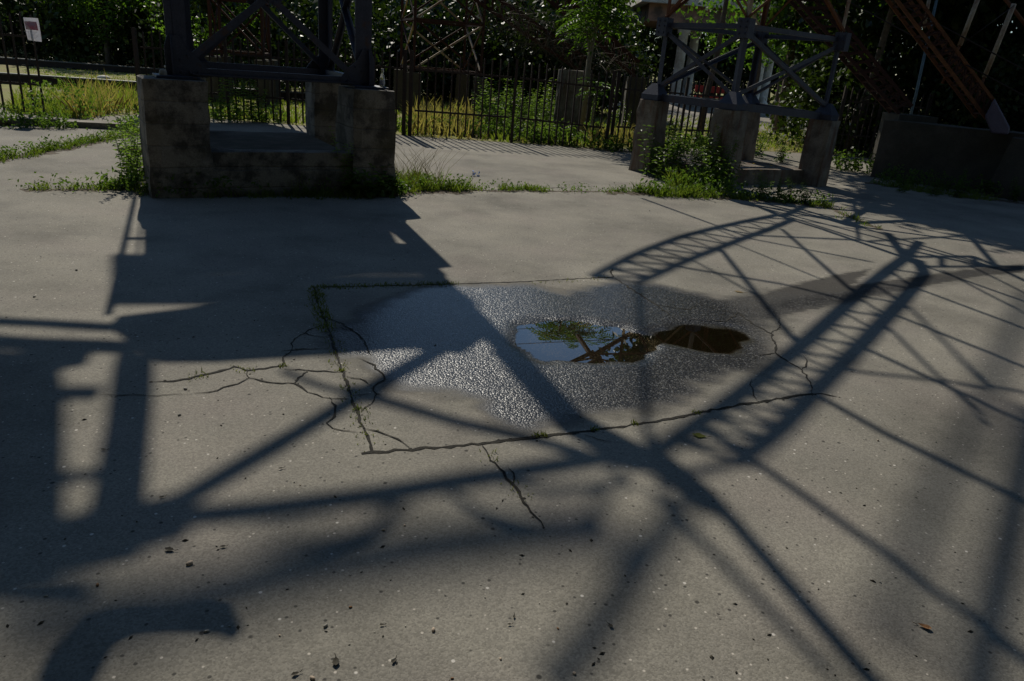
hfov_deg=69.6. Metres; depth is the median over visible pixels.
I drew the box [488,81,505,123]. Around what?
tall weed
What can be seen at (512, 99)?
tall weed
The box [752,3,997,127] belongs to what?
broadleaf tree
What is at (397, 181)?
broadleaf weed
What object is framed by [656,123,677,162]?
nettle plant
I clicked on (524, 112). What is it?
tall weed
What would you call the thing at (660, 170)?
nettle plant
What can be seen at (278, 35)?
leafy shrub
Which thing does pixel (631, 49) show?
leafy shrub
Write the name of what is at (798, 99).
leafy shrub
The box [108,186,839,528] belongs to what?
pavement cracks
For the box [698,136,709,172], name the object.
umbel weed
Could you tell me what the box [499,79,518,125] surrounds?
tall weed
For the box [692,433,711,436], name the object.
fallen leaf
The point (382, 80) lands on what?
glass bottle
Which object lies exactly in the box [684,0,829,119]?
broadleaf tree
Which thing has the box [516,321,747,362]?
puddle water
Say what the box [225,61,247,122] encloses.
tall weed
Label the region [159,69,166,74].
white stone
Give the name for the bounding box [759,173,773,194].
nettle plant
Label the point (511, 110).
tall weed
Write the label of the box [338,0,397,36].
broadleaf tree
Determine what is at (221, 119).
tall weed
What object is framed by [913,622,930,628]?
fallen leaf
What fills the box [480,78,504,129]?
tall weed
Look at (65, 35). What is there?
leafy shrub
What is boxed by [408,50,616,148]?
iron fence
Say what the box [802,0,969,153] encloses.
overhanging tree
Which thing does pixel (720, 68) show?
broadleaf tree
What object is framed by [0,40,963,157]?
lawn
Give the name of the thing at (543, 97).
tall weed
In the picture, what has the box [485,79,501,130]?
tall weed
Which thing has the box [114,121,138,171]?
tall weed
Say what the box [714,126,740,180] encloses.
umbel weed
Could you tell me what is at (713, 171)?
nettle plant
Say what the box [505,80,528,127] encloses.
tall weed
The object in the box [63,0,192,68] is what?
leafy shrub
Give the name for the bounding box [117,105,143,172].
tall weed
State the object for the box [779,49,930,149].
leafy shrub
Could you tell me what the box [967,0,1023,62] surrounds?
broadleaf tree
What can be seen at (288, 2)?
leafy shrub
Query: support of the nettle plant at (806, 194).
on the soil strips
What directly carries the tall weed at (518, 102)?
on the lawn at (5, 87)
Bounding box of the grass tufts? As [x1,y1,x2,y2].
[0,130,1003,227]
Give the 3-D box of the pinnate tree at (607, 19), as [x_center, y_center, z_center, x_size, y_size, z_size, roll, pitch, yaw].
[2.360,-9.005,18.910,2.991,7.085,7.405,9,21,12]
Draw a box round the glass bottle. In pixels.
[380,68,384,86]
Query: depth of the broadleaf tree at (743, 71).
52.31 m
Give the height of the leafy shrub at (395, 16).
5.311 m
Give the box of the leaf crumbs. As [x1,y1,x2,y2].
[3,201,1007,680]
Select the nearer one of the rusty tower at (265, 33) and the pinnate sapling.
the pinnate sapling
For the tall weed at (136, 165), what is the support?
on the ground at (910, 313)
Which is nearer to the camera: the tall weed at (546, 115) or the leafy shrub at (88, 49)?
the tall weed at (546, 115)
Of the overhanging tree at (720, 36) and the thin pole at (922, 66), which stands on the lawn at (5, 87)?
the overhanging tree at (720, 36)
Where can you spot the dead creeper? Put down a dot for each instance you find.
(547, 37)
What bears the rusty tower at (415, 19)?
on the lawn at (5, 87)
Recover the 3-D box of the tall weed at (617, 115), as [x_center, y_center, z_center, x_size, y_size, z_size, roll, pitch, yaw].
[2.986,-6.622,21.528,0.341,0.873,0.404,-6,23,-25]
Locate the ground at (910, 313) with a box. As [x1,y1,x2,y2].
[0,107,1023,680]
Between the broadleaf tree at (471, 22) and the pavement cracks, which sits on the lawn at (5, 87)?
the broadleaf tree at (471, 22)
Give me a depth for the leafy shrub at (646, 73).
25.45 m
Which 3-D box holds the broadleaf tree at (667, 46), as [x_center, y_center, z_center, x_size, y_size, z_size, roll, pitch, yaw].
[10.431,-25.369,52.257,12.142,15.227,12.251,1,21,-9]
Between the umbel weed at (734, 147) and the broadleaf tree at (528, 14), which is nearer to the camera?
the umbel weed at (734, 147)
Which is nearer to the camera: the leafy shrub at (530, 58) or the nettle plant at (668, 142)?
the nettle plant at (668, 142)
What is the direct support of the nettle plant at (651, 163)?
on the ground at (910, 313)
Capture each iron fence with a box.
[131,27,406,134]
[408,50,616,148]
[610,71,747,146]
[833,86,933,157]
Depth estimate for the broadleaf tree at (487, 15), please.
38.47 m
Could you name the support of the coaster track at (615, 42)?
on the ground at (910, 313)
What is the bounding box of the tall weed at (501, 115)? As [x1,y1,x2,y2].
[498,95,511,131]
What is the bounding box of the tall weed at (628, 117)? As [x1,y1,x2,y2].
[623,105,633,129]
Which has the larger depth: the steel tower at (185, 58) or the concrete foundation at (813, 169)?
the concrete foundation at (813, 169)
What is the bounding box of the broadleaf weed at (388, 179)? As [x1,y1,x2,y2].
[378,164,394,187]
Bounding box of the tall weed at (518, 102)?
[513,81,530,125]
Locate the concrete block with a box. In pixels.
[553,69,583,134]
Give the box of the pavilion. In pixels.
[626,0,773,104]
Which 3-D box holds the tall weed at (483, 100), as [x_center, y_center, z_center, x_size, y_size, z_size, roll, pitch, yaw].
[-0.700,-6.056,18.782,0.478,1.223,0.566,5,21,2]
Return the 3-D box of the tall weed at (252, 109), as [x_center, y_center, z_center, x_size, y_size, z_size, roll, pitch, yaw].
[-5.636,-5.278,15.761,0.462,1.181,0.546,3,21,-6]
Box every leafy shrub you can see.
[0,0,75,57]
[0,0,94,60]
[2,0,149,62]
[14,0,164,66]
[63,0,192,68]
[130,0,257,66]
[134,0,283,67]
[149,0,350,91]
[163,0,305,81]
[243,0,392,91]
[278,0,375,63]
[333,0,455,93]
[335,0,430,94]
[372,0,515,102]
[397,8,499,100]
[450,0,611,110]
[451,16,556,106]
[479,8,597,107]
[510,0,658,117]
[540,12,668,117]
[766,30,934,155]
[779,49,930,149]
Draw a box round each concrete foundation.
[137,75,395,197]
[628,99,840,186]
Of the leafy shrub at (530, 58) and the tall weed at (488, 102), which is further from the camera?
the leafy shrub at (530, 58)
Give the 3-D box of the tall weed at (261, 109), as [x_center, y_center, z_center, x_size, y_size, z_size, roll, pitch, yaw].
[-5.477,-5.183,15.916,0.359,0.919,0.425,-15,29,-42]
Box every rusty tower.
[205,0,278,105]
[393,0,486,115]
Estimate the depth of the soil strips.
10.49 m
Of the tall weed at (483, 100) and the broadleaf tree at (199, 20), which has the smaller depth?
the tall weed at (483, 100)
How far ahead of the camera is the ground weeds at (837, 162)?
12.83 m
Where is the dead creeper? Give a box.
[449,0,646,102]
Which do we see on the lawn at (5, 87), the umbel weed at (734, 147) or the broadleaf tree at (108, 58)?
the broadleaf tree at (108, 58)
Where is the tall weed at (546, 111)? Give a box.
[534,93,553,128]
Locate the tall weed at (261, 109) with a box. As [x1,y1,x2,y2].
[248,83,267,121]
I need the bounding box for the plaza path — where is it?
[601,95,876,141]
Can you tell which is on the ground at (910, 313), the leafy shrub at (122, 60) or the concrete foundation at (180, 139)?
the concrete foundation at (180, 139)
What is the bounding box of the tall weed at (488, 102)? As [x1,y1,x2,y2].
[484,87,497,123]
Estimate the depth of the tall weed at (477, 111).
17.39 m
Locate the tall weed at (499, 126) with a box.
[495,93,507,127]
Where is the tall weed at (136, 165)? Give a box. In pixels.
[122,135,143,185]
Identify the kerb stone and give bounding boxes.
[0,116,60,125]
[65,119,127,129]
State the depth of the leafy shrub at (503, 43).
26.01 m
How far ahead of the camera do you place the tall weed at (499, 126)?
18.79 m
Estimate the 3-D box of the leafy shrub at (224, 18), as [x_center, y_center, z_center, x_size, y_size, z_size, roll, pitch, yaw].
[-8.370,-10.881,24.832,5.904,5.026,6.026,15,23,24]
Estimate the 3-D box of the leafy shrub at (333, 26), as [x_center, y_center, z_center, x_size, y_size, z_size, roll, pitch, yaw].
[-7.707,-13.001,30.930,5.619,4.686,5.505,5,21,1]
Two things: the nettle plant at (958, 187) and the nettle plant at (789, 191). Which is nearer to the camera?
the nettle plant at (789, 191)
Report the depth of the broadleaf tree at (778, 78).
52.97 m
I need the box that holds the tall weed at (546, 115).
[533,93,554,132]
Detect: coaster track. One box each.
[473,0,593,121]
[546,0,645,129]
[787,0,937,169]
[885,0,1023,134]
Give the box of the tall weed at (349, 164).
[329,126,354,188]
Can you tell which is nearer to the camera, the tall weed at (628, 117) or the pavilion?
the tall weed at (628, 117)
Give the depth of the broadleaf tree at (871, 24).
20.60 m
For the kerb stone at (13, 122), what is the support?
on the ground at (910, 313)
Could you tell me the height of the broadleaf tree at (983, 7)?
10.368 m
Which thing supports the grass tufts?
on the ground at (910, 313)
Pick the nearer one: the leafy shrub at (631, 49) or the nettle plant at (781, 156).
the nettle plant at (781, 156)
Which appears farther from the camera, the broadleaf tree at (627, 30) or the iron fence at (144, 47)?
the broadleaf tree at (627, 30)
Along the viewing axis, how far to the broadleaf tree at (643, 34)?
47.67 m
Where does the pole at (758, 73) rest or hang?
on the lawn at (5, 87)
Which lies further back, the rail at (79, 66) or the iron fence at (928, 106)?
the rail at (79, 66)
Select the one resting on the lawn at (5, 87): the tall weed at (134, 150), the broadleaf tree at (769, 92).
the broadleaf tree at (769, 92)
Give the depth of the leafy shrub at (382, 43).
27.49 m
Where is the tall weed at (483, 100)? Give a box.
[477,77,493,123]
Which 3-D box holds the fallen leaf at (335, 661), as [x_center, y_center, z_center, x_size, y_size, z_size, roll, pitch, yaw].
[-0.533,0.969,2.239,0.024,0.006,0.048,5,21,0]
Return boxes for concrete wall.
[870,120,1023,201]
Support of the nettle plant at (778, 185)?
on the ground at (910, 313)
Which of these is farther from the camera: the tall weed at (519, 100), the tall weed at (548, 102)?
the tall weed at (519, 100)
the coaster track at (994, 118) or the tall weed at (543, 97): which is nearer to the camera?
the coaster track at (994, 118)
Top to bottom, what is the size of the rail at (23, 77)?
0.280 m
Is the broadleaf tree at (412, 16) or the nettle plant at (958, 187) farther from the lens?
the broadleaf tree at (412, 16)
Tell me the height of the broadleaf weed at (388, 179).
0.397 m
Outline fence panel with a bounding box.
[0,12,44,111]
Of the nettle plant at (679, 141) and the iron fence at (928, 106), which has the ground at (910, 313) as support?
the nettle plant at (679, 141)
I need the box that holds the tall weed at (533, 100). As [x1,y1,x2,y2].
[527,87,540,116]
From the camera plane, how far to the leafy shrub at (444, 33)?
27.66 m
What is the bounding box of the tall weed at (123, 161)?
[101,111,138,180]
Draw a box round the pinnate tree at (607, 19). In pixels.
[555,0,646,136]
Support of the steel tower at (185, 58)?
on the concrete foundation at (180, 139)
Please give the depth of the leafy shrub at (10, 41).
34.21 m
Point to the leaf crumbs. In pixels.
(505, 553)
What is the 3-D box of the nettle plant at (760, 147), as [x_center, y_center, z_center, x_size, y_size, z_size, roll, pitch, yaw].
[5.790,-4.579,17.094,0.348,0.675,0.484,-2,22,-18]
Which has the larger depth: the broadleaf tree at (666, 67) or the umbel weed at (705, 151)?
the broadleaf tree at (666, 67)
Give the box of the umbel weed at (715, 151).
[707,139,720,170]
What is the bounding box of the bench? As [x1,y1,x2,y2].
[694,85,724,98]
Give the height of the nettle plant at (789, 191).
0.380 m
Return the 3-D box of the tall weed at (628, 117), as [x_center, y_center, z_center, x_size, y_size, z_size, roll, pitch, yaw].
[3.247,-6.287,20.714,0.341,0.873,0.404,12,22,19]
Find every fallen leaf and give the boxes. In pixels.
[332,653,339,664]
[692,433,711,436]
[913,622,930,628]
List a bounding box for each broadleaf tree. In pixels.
[1,0,116,51]
[37,0,159,64]
[130,0,259,56]
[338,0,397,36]
[373,0,475,67]
[398,1,500,66]
[450,0,543,87]
[475,0,581,89]
[520,0,643,75]
[585,0,662,90]
[610,4,726,82]
[620,27,729,93]
[656,0,782,98]
[676,0,906,132]
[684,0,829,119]
[702,0,810,103]
[705,34,798,102]
[747,43,874,96]
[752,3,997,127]
[753,0,1021,147]
[875,0,1023,123]
[909,0,1023,106]
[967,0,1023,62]
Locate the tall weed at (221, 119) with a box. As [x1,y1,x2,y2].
[208,77,228,122]
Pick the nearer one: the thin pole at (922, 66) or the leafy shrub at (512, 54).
the thin pole at (922, 66)
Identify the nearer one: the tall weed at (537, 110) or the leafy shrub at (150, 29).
the tall weed at (537, 110)
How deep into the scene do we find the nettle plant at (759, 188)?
11.41 m
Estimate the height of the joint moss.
0.048 m
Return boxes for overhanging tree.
[693,0,728,144]
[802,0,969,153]
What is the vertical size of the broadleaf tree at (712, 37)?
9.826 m
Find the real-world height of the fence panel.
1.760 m
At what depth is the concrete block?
18.74 m
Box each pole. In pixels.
[753,1,770,92]
[909,0,937,113]
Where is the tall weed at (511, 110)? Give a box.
[507,98,526,125]
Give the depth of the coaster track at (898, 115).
15.14 m
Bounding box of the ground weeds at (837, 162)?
[0,69,1023,205]
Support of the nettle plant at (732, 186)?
on the ground at (910, 313)
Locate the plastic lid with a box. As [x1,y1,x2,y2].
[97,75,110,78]
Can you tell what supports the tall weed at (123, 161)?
on the ground at (910, 313)
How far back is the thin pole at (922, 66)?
16.20 m
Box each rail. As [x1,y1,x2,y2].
[0,57,388,86]
[0,72,304,101]
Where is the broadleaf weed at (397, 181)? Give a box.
[386,171,403,195]
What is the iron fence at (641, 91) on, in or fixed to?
on the lawn at (5, 87)
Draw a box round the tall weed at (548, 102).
[533,79,556,125]
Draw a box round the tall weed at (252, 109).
[236,78,259,121]
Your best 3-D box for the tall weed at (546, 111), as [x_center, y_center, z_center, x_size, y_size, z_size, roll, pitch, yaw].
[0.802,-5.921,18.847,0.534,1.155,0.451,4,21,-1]
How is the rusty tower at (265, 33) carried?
on the lawn at (5, 87)
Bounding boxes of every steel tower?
[152,0,388,89]
[641,0,851,120]
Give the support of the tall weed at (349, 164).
on the ground at (910, 313)
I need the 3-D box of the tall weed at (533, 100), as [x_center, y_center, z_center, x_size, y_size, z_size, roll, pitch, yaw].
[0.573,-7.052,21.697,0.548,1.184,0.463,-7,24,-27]
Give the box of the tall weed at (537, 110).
[530,91,547,131]
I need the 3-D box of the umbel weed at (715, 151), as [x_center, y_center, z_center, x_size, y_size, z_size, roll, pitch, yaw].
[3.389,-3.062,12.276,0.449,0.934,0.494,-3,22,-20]
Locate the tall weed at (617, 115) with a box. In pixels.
[611,104,619,123]
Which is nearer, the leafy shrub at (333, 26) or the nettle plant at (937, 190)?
the nettle plant at (937, 190)
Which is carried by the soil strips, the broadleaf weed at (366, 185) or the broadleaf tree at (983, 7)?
the broadleaf weed at (366, 185)
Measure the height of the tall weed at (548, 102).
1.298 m
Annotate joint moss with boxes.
[189,277,702,500]
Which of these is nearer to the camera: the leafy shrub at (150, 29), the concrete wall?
the concrete wall
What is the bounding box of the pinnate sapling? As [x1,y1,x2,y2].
[573,77,620,134]
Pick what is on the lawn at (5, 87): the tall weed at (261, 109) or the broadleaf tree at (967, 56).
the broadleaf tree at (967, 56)
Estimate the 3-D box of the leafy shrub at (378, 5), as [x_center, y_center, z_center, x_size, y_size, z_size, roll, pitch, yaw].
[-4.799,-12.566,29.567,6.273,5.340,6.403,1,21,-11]
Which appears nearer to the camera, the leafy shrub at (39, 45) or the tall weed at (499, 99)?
the tall weed at (499, 99)
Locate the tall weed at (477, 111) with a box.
[472,85,495,126]
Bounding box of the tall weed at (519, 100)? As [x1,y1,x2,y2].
[516,81,532,115]
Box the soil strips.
[0,137,1023,229]
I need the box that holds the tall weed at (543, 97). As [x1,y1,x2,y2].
[532,78,550,118]
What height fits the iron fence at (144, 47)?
1.770 m
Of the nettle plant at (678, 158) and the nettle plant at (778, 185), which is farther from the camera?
the nettle plant at (678, 158)
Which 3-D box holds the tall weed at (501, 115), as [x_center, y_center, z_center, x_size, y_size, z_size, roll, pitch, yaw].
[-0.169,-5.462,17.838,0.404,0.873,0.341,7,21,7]
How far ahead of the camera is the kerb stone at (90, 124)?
13.10 m
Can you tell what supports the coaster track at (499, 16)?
on the ground at (910, 313)
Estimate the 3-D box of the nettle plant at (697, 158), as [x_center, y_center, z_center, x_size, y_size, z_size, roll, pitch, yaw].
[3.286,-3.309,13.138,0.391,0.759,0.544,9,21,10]
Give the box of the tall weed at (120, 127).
[105,99,143,178]
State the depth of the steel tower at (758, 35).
12.49 m
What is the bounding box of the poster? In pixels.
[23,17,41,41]
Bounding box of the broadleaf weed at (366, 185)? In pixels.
[351,163,386,197]
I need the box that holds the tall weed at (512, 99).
[504,81,522,123]
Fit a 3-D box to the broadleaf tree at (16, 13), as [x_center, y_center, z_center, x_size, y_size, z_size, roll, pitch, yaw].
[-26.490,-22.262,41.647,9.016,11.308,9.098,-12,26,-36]
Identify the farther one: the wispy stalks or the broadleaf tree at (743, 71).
the broadleaf tree at (743, 71)
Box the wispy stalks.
[394,138,461,187]
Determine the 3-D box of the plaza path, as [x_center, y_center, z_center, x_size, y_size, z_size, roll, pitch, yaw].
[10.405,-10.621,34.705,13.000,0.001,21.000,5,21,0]
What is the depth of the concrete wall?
14.31 m
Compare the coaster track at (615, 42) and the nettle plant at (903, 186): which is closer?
the nettle plant at (903, 186)
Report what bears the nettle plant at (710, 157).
on the ground at (910, 313)
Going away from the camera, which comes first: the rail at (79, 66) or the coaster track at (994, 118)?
the coaster track at (994, 118)
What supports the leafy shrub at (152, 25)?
on the lawn at (5, 87)
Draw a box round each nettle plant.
[638,125,671,176]
[651,133,688,179]
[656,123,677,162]
[667,121,694,156]
[667,140,691,177]
[686,132,704,161]
[692,133,717,182]
[702,141,736,191]
[715,146,744,189]
[753,172,768,196]
[755,128,773,157]
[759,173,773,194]
[772,177,783,197]
[773,135,789,161]
[782,175,795,197]
[798,180,812,202]
[896,169,915,192]
[927,171,945,196]
[952,169,970,197]
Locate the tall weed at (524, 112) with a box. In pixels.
[515,89,532,131]
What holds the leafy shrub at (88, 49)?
on the lawn at (5, 87)

